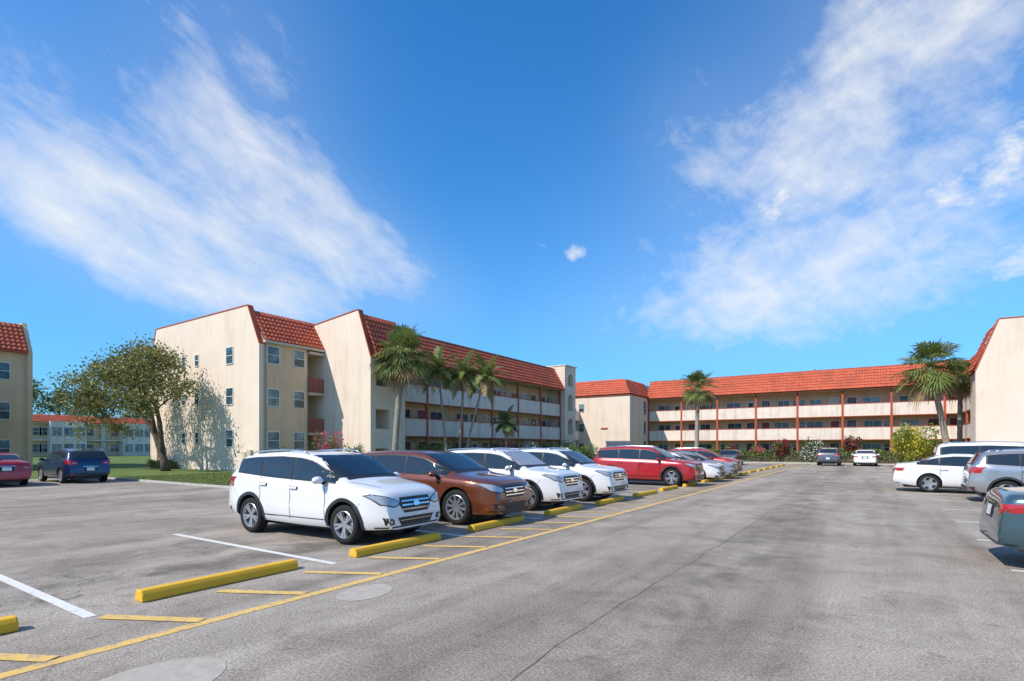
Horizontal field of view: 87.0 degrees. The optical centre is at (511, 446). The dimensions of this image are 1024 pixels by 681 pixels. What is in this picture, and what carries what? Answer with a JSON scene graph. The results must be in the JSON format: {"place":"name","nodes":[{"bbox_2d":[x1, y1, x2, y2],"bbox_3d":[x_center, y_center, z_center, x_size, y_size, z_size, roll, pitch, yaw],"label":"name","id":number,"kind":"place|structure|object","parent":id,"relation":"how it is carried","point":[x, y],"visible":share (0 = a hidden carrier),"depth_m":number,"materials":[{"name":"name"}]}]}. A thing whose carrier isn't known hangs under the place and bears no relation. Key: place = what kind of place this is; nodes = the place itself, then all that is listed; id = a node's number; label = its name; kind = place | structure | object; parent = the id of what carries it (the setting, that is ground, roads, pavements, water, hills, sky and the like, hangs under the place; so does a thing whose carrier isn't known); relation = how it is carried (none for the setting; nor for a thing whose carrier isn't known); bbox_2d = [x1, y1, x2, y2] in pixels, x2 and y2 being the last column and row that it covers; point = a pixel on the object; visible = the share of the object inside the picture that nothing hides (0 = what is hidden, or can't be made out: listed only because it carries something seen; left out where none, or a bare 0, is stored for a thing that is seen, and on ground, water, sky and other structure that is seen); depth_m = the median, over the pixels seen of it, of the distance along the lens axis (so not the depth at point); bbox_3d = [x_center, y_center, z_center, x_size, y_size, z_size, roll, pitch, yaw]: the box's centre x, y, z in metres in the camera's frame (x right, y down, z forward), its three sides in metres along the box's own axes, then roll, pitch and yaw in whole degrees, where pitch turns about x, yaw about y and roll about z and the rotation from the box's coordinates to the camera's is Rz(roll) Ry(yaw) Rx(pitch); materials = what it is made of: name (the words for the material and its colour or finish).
{"place":"outdoors","nodes":[
{"label":"outdoors","id":0,"kind":"place"},
{"bbox_2d":[0,323,32,468],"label":"walls","id":1,"kind":"structure","parent":0,"point":[16,392],"depth_m":41.09,"materials":[{"name":"beige paint"}]},
{"bbox_2d":[0,362,9,452],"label":"windows","id":2,"kind":"structure","parent":1,"relation":"attached to","point":[5,406],"depth_m":40.40,"materials":[{"name":"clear glass"}]},
{"bbox_2d":[0,322,27,350],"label":"tile roof","id":3,"kind":"structure","parent":1,"relation":"attached to","point":[12,335],"depth_m":41.01,"materials":[{"name":"red tile"}]},
{"bbox_2d":[33,421,149,456],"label":"walls","id":4,"kind":"structure","parent":0,"point":[103,443],"depth_m":100.24,"materials":[{"name":"beige paint"}]},
{"bbox_2d":[33,427,149,451],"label":"windows","id":5,"kind":"structure","parent":4,"relation":"attached to","point":[56,431],"depth_m":97.03,"materials":[{"name":"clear glass"}]},
{"bbox_2d":[33,414,149,423],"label":"tile roof","id":6,"kind":"structure","parent":4,"relation":"on","point":[41,418],"depth_m":97.42,"materials":[{"name":"red tile"}]},
{"bbox_2d":[30,456,816,478],"bbox_3d":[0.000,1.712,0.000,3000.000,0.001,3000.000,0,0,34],"label":"ground","id":7,"kind":"structure","parent":0,"point":[127,465],"depth_m":42.96,"materials":[{"name":"green plant"}]},
{"bbox_2d":[33,370,149,418],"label":"distant tree line","id":8,"kind":"object","parent":7,"relation":"on","point":[36,392],"visible":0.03,"depth_m":119.89,"materials":[{"name":"green plant"}]},
{"bbox_2d":[37,332,204,470],"bbox_3d":[-27.710,-3.182,38.491,14.018,10.020,7.556,0,0,34],"label":"shade tree","id":9,"kind":"object","parent":7,"relation":"on","point":[132,377],"visible":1,"depth_m":37.45,"materials":[{"name":"green plant"}]},
{"bbox_2d":[145,459,176,468],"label":"hedge","id":10,"kind":"object","parent":7,"relation":"on","point":[153,464],"visible":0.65,"depth_m":42.95,"materials":[{"name":"green plant"}]},
{"bbox_2d":[108,471,234,485],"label":"grass verge","id":11,"kind":"object","parent":7,"relation":"on","point":[177,476],"depth_m":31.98,"materials":[{"name":"green plant"}]},
{"bbox_2d":[277,445,295,451],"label":"shrub","id":12,"kind":"object","parent":11,"relation":"on","point":[283,448],"visible":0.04,"depth_m":36.54,"materials":[{"name":"green plant"}]},
{"bbox_2d":[312,430,343,450],"bbox_3d":[-12.720,0.251,37.380,1.876,2.922,1.895,0,0,34],"label":"flowering shrub","id":13,"kind":"object","parent":11,"relation":"on","point":[333,444],"visible":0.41,"depth_m":37.22,"materials":[{"name":"pink plant"}]},
{"bbox_2d":[341,443,364,452],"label":"shrub","id":14,"kind":"object","parent":11,"relation":"on","point":[359,448],"visible":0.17,"depth_m":37.26,"materials":[{"name":"green plant"}]},
{"bbox_2d":[374,353,404,451],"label":"stair block walls","id":15,"kind":"structure","parent":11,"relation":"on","point":[384,403],"depth_m":39.34,"materials":[{"name":"beige paint"}]},
{"bbox_2d":[369,323,434,449],"bbox_3d":[-7.666,-3.510,37.655,4.968,10.444,5.191,0,0,-13],"label":"sabal palm","id":16,"kind":"object","parent":11,"relation":"on","point":[405,340],"visible":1,"depth_m":37.33,"materials":[{"name":"green plant"}]},
{"bbox_2d":[411,438,440,450],"bbox_3d":[-6.648,0.508,41.535,2.211,2.422,2.591,0,0,34],"label":"shrub","id":17,"kind":"object","parent":11,"relation":"on","point":[424,446],"visible":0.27,"depth_m":41.75,"materials":[{"name":"green plant"}]},
{"bbox_2d":[414,343,460,450],"bbox_3d":[-5.633,-3.085,40.511,3.727,9.583,3.880,0,0,34],"label":"feather palm","id":18,"kind":"object","parent":11,"relation":"on","point":[438,363],"visible":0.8,"depth_m":40.45,"materials":[{"name":"green plant"}]},
{"bbox_2d":[430,442,447,450],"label":"shrub","id":19,"kind":"object","parent":11,"relation":"on","point":[442,447],"visible":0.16,"depth_m":42.81,"materials":[{"name":"green plant"}]},
{"bbox_2d":[447,437,472,450],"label":"shrub","id":20,"kind":"object","parent":11,"relation":"on","point":[463,444],"visible":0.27,"depth_m":45.52,"materials":[{"name":"green plant"}]},
{"bbox_2d":[436,348,484,449],"bbox_3d":[-3.671,-2.812,40.663,3.926,9.032,3.873,0,0,34],"label":"feather palm","id":21,"kind":"object","parent":11,"relation":"on","point":[463,376],"visible":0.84,"depth_m":40.29,"materials":[{"name":"green plant"}]},
{"bbox_2d":[459,352,513,449],"bbox_3d":[-2.165,-2.636,40.590,3.919,8.706,3.709,0,0,-24],"label":"feather palm","id":22,"kind":"object","parent":11,"relation":"on","point":[484,377],"visible":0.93,"depth_m":40.32,"materials":[{"name":"green plant"}]},
{"bbox_2d":[489,404,521,447],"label":"feather palm","id":23,"kind":"object","parent":11,"relation":"on","point":[508,424],"visible":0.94,"depth_m":41.73,"materials":[{"name":"green plant"}]},
{"bbox_2d":[494,437,518,449],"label":"shrub","id":24,"kind":"object","parent":11,"relation":"on","point":[502,446],"visible":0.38,"depth_m":51.53,"materials":[{"name":"green plant"}]},
{"bbox_2d":[519,440,539,448],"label":"shrub","id":25,"kind":"object","parent":11,"relation":"on","point":[532,445],"visible":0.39,"depth_m":53.56,"materials":[{"name":"green plant"}]},
{"bbox_2d":[541,442,556,448],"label":"shrub","id":26,"kind":"object","parent":11,"relation":"on","point":[549,446],"visible":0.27,"depth_m":57.29,"materials":[{"name":"green plant"}]},
{"bbox_2d":[549,366,575,448],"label":"stair tower","id":27,"kind":"structure","parent":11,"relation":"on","point":[566,375],"depth_m":65.67,"materials":[{"name":"beige paint"}]},
{"bbox_2d":[558,437,578,449],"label":"shrub","id":28,"kind":"object","parent":11,"relation":"on","point":[566,445],"visible":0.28,"depth_m":60.31,"materials":[{"name":"green plant"}]},
{"bbox_2d":[560,443,598,459],"bbox_3d":[6.673,0.650,54.875,4.732,2.145,2.856,0,0,34],"label":"shrub","id":29,"kind":"object","parent":11,"relation":"on","point":[588,454],"visible":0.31,"depth_m":54.18,"materials":[{"name":"green plant"}]},
{"bbox_2d":[150,304,374,470],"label":"walls","id":30,"kind":"structure","parent":7,"relation":"on","point":[341,367],"depth_m":39.08,"materials":[{"name":"beige paint"}]},
{"bbox_2d":[157,343,266,460],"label":"downspouts and meters","id":31,"kind":"object","parent":30,"relation":"attached to","point":[247,453],"visible":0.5,"depth_m":36.80,"materials":[{"name":"paint"}]},
{"bbox_2d":[181,345,304,449],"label":"windows","id":32,"kind":"structure","parent":30,"relation":"attached to","point":[273,400],"depth_m":38.53,"materials":[{"name":"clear glass"}]},
{"bbox_2d":[309,378,323,432],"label":"balcony rails","id":33,"kind":"object","parent":30,"relation":"attached to","point":[312,391],"visible":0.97,"depth_m":40.05,"materials":[{"name":"red metal"}]},
{"bbox_2d":[254,310,406,358],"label":"tile roof","id":34,"kind":"structure","parent":30,"relation":"on","point":[283,329],"depth_m":38.92,"materials":[{"name":"red tile"}]},
{"bbox_2d":[403,332,564,450],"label":"gallery wing","id":35,"kind":"structure","parent":7,"relation":"on","point":[530,386],"depth_m":53.45,"materials":[{"name":"white paint"}]},
{"bbox_2d":[405,376,548,449],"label":"doors and windows","id":36,"kind":"structure","parent":35,"relation":"in","point":[420,413],"depth_m":53.57,"materials":[{"name":"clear glass"}]},
{"bbox_2d":[546,364,651,457],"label":"corner block","id":37,"kind":"structure","parent":7,"relation":"on","point":[621,417],"depth_m":74.51,"materials":[{"name":"beige paint"}]},
{"bbox_2d":[578,401,645,451],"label":"corner windows","id":38,"kind":"structure","parent":37,"relation":"attached to","point":[580,409],"depth_m":76.59,"materials":[{"name":"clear glass"}]},
{"bbox_2d":[576,379,648,396],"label":"corner tile roof","id":39,"kind":"structure","parent":37,"relation":"on","point":[605,387],"depth_m":75.25,"materials":[{"name":"red tile"}]},
{"bbox_2d":[749,444,764,454],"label":"flowering shrub","id":40,"kind":"object","parent":7,"relation":"on","point":[755,450],"visible":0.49,"depth_m":60.75,"materials":[{"name":"pink plant"}]},
{"bbox_2d":[743,453,771,461],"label":"hedge","id":41,"kind":"object","parent":7,"relation":"on","point":[761,457],"visible":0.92,"depth_m":58.64,"materials":[{"name":"green plant"}]},
{"bbox_2d":[772,438,790,461],"bbox_3d":[28.953,0.379,58.057,1.928,2.664,1.947,0,0,34],"label":"ti plant","id":42,"kind":"object","parent":7,"relation":"on","point":[780,447],"visible":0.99,"depth_m":57.85,"materials":[{"name":"red plant"}]},
{"bbox_2d":[709,448,912,460],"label":"hedge","id":43,"kind":"object","parent":7,"relation":"on","point":[794,455],"visible":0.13,"depth_m":65.53,"materials":[{"name":"green plant"}]},
{"bbox_2d":[799,437,823,462],"bbox_3d":[32.114,0.284,57.964,2.346,2.855,2.246,0,0,34],"label":"flowering shrub","id":44,"kind":"object","parent":7,"relation":"on","point":[807,450],"visible":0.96,"depth_m":57.79,"materials":[{"name":"white plant"}]},
{"bbox_2d":[840,451,932,463],"bbox_3d":[35.870,1.006,52.867,10.178,1.349,1.220,0,0,34],"label":"hedge","id":45,"kind":"object","parent":7,"relation":"on","point":[883,458],"visible":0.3,"depth_m":52.43,"materials":[{"name":"green plant"}]},
{"bbox_2d":[887,336,969,442],"bbox_3d":[34.767,-3.717,45.138,6.034,10.903,5.913,0,0,34],"label":"sabal palm","id":46,"kind":"object","parent":7,"relation":"on","point":[929,352],"visible":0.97,"depth_m":44.62,"materials":[{"name":"green plant"}]},
{"bbox_2d":[940,358,975,441],"bbox_3d":[38.880,-3.139,46.599,4.464,9.687,4.602,0,0,16],"label":"sabal palm","id":47,"kind":"object","parent":7,"relation":"on","point":[961,391],"visible":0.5,"depth_m":46.55,"materials":[{"name":"green plant"}]},
{"bbox_2d":[956,346,984,441],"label":"gallery wing","id":48,"kind":"structure","parent":7,"relation":"on","point":[966,426],"depth_m":54.83,"materials":[{"name":"white paint"}]},
{"bbox_2d":[969,316,1023,442],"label":"end block","id":49,"kind":"structure","parent":7,"relation":"on","point":[996,375],"depth_m":40.47,"materials":[{"name":"beige paint"}]},
{"bbox_2d":[965,324,994,374],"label":"tile roof","id":50,"kind":"structure","parent":49,"relation":"attached to","point":[980,349],"depth_m":42.33,"materials":[{"name":"tile"}]},
{"bbox_2d":[0,463,1023,680],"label":"parking lot","id":51,"kind":"structure","parent":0,"point":[847,572],"depth_m":6.48,"materials":[{"name":"grey asphalt"}]},
{"bbox_2d":[0,615,18,634],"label":"wheel stop","id":52,"kind":"object","parent":51,"relation":"on","point":[9,624],"visible":1,"depth_m":4.93,"materials":[{"name":"yellow concrete"}]},
{"bbox_2d":[0,453,31,484],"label":"red sedan","id":53,"kind":"object","parent":51,"relation":"on","point":[14,467],"visible":1,"depth_m":23.09,"materials":[{"name":"paint"}]},
{"bbox_2d":[37,448,109,482],"bbox_3d":[-21.603,0.867,26.548,4.444,1.658,2.215,0,0,34],"label":"blue suv","id":54,"kind":"object","parent":51,"relation":"on","point":[63,465],"visible":1,"depth_m":25.43,"materials":[{"name":"paint"}]},
{"bbox_2d":[135,559,297,602],"bbox_3d":[-3.572,1.633,6.737,0.180,0.130,1.950,0,0,33],"label":"wheel stop","id":55,"kind":"object","parent":51,"relation":"on","point":[147,594],"visible":1,"depth_m":6.52,"materials":[{"name":"yellow concrete"}]},
{"bbox_2d":[229,449,439,543],"bbox_3d":[-3.612,0.867,10.799,4.444,1.658,2.215,0,0,31],"label":"white suv","id":56,"kind":"object","parent":51,"relation":"on","point":[348,497],"visible":1,"depth_m":9.96,"materials":[{"name":"paint"}]},
{"bbox_2d":[349,532,440,557],"bbox_3d":[-1.909,1.633,9.109,0.180,0.130,1.950,0,0,34],"label":"wheel stop","id":57,"kind":"object","parent":51,"relation":"on","point":[362,551],"visible":1,"depth_m":8.90,"materials":[{"name":"yellow concrete"}]},
{"bbox_2d":[362,449,531,524],"bbox_3d":[-1.968,0.867,13.272,4.826,1.657,2.293,0,0,32],"label":"brown crossover","id":58,"kind":"object","parent":51,"relation":"on","point":[465,487],"visible":0.61,"depth_m":12.01,"materials":[{"name":"paint"}]},
{"bbox_2d":[468,515,524,531],"bbox_3d":[-0.300,1.633,11.632,0.180,0.130,1.950,0,0,32],"label":"wheel stop","id":59,"kind":"object","parent":51,"relation":"on","point":[493,523],"visible":1,"depth_m":11.42,"materials":[{"name":"yellow concrete"}]},
{"bbox_2d":[107,462,894,487],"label":"kerb","id":60,"kind":"structure","parent":51,"relation":"on","point":[183,483],"depth_m":26.81,"materials":[{"name":"concrete"}]},
{"bbox_2d":[0,464,1023,680],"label":"lot markings","id":61,"kind":"object","parent":51,"relation":"on","point":[199,669],"visible":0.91,"depth_m":5.50,"materials":[{"name":"yellow paint"}]},
{"bbox_2d":[447,448,583,509],"bbox_3d":[-0.248,0.855,15.851,4.506,1.681,2.244,0,0,33],"label":"white suv","id":62,"kind":"object","parent":51,"relation":"on","point":[548,484],"visible":0.56,"depth_m":14.71,"materials":[{"name":"paint"}]},
{"bbox_2d":[544,504,582,515],"bbox_3d":[1.378,1.633,14.119,0.180,0.130,1.950,0,0,32],"label":"wheel stop","id":63,"kind":"object","parent":51,"relation":"on","point":[555,511],"visible":1,"depth_m":13.87,"materials":[{"name":"yellow concrete"}]},
{"bbox_2d":[517,447,627,500],"bbox_3d":[1.542,0.855,18.264,4.506,1.681,2.244,0,0,34],"label":"white suv","id":64,"kind":"object","parent":51,"relation":"on","point":[600,480],"visible":0.49,"depth_m":17.03,"materials":[{"name":"paint"}]},
{"bbox_2d":[595,496,624,505],"bbox_3d":[3.008,1.633,16.486,0.180,0.130,1.950,0,0,32],"label":"wheel stop","id":65,"kind":"object","parent":51,"relation":"on","point":[608,500],"visible":1,"depth_m":16.25,"materials":[{"name":"yellow concrete"}]},
{"bbox_2d":[632,490,657,496],"bbox_3d":[4.705,1.633,19.015,0.180,0.130,1.950,0,0,35],"label":"wheel stop","id":66,"kind":"object","parent":51,"relation":"on","point":[644,493],"visible":1,"depth_m":18.77,"materials":[{"name":"yellow concrete"}]},
{"bbox_2d":[593,445,703,485],"bbox_3d":[6.161,0.809,24.739,4.806,1.774,2.312,0,0,34],"label":"red suv","id":67,"kind":"object","parent":51,"relation":"on","point":[645,463],"visible":0.81,"depth_m":23.82,"materials":[{"name":"paint"}]},
{"bbox_2d":[659,485,677,490],"bbox_3d":[6.233,1.633,21.439,0.180,0.130,1.950,0,0,34],"label":"wheel stop","id":68,"kind":"object","parent":51,"relation":"on","point":[667,488],"visible":1,"depth_m":21.20,"materials":[{"name":"yellow concrete"}]},
{"bbox_2d":[682,481,697,486],"bbox_3d":[7.885,1.633,23.855,0.180,0.130,1.950,0,0,33],"label":"wheel stop","id":69,"kind":"object","parent":51,"relation":"on","point":[689,484],"visible":1,"depth_m":23.55,"materials":[{"name":"yellow concrete"}]},
{"bbox_2d":[670,452,725,481],"bbox_3d":[8.301,0.972,27.759,4.871,1.449,2.235,0,0,34],"label":"white sedan","id":70,"kind":"object","parent":51,"relation":"on","point":[714,470],"visible":0.27,"depth_m":26.10,"materials":[{"name":"paint"}]},
{"bbox_2d":[680,369,717,447],"bbox_3d":[20.894,-3.622,60.774,4.700,10.668,5.196,0,0,-28],"label":"sabal palm","id":71,"kind":"object","parent":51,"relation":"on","point":[696,398],"visible":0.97,"depth_m":60.27,"materials":[{"name":"green plant"}]},
{"bbox_2d":[668,448,742,471],"bbox_3d":[11.490,0.867,32.724,4.444,1.658,2.215,0,0,34],"label":"red hatchback","id":72,"kind":"object","parent":51,"relation":"on","point":[711,454],"visible":0.32,"depth_m":31.84,"materials":[{"name":"paint"}]},
{"bbox_2d":[677,451,737,478],"bbox_3d":[9.966,0.971,30.255,4.871,1.449,2.235,0,0,34],"label":"silver sedan","id":73,"kind":"object","parent":51,"relation":"on","point":[731,468],"visible":0.25,"depth_m":29.02,"materials":[{"name":"paint"}]},
{"bbox_2d":[701,478,714,482],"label":"wheel stop","id":74,"kind":"object","parent":51,"relation":"on","point":[707,480],"visible":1,"depth_m":26.07,"materials":[{"name":"yellow concrete"}]},
{"bbox_2d":[720,450,743,464],"bbox_3d":[20.641,0.972,51.136,2.235,1.449,4.871,0,0,34],"label":"grey sedan","id":75,"kind":"object","parent":51,"relation":"on","point":[737,454],"visible":0.42,"depth_m":50.44,"materials":[{"name":"paint"}]},
{"bbox_2d":[817,447,843,465],"bbox_3d":[29.604,0.867,50.336,2.215,1.658,4.444,0,0,34],"label":"grey suv","id":76,"kind":"object","parent":51,"relation":"on","point":[828,455],"visible":1,"depth_m":48.64,"materials":[{"name":"paint"}]},
{"bbox_2d":[851,450,879,465],"bbox_3d":[32.322,0.972,49.366,2.235,1.449,4.871,0,0,34],"label":"white sedan","id":77,"kind":"object","parent":51,"relation":"on","point":[864,456],"visible":1,"depth_m":47.60,"materials":[{"name":"paint"}]},
{"bbox_2d":[889,422,940,462],"bbox_3d":[33.507,-0.183,45.008,3.418,3.800,3.256,0,0,34],"label":"croton bush","id":78,"kind":"object","parent":51,"relation":"on","point":[905,441],"visible":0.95,"depth_m":44.34,"materials":[{"name":"yellow plant"}]},
{"bbox_2d":[892,454,973,491],"bbox_3d":[17.120,0.972,20.075,4.871,1.449,2.235,0,0,34],"label":"white sedan","id":79,"kind":"object","parent":51,"relation":"on","point":[934,473],"visible":0.58,"depth_m":20.07,"materials":[{"name":"paint"}]},
{"bbox_2d":[932,441,1023,455],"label":"white van","id":80,"kind":"object","parent":51,"relation":"on","point":[970,447],"visible":0.28,"depth_m":21.83,"materials":[{"name":"paint"}]},
{"bbox_2d":[961,448,1023,496],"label":"silver suv","id":81,"kind":"object","parent":51,"relation":"on","point":[984,473],"visible":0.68,"depth_m":16.19,"materials":[{"name":"paint"}]},
{"bbox_2d":[979,486,1023,553],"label":"teal sedan","id":82,"kind":"object","parent":51,"relation":"on","point":[1001,521],"visible":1,"depth_m":7.49,"materials":[{"name":"paint"}]},
{"bbox_2d":[0,0,1023,418],"label":"sky","id":83,"kind":"structure","parent":0,"point":[645,192],"materials":[{"name":"blue"}]},
{"bbox_2d":[724,443,737,449],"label":"ti plant","id":84,"kind":"object","parent":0,"point":[732,447],"visible":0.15,"depth_m":61.54,"materials":[{"name":"red plant"}]},
{"bbox_2d":[646,360,969,451],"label":"apartment building","id":85,"kind":"structure","parent":0,"point":[830,408],"depth_m":67.95,"materials":[{"name":"beige paint"}]},
{"bbox_2d":[842,435,862,452],"bbox_3d":[35.748,0.226,56.694,1.950,2.973,1.984,0,0,34],"label":"ti plant","id":86,"kind":"object","parent":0,"point":[848,445],"visible":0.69,"depth_m":56.30,"materials":[{"name":"red plant"}]}
]}

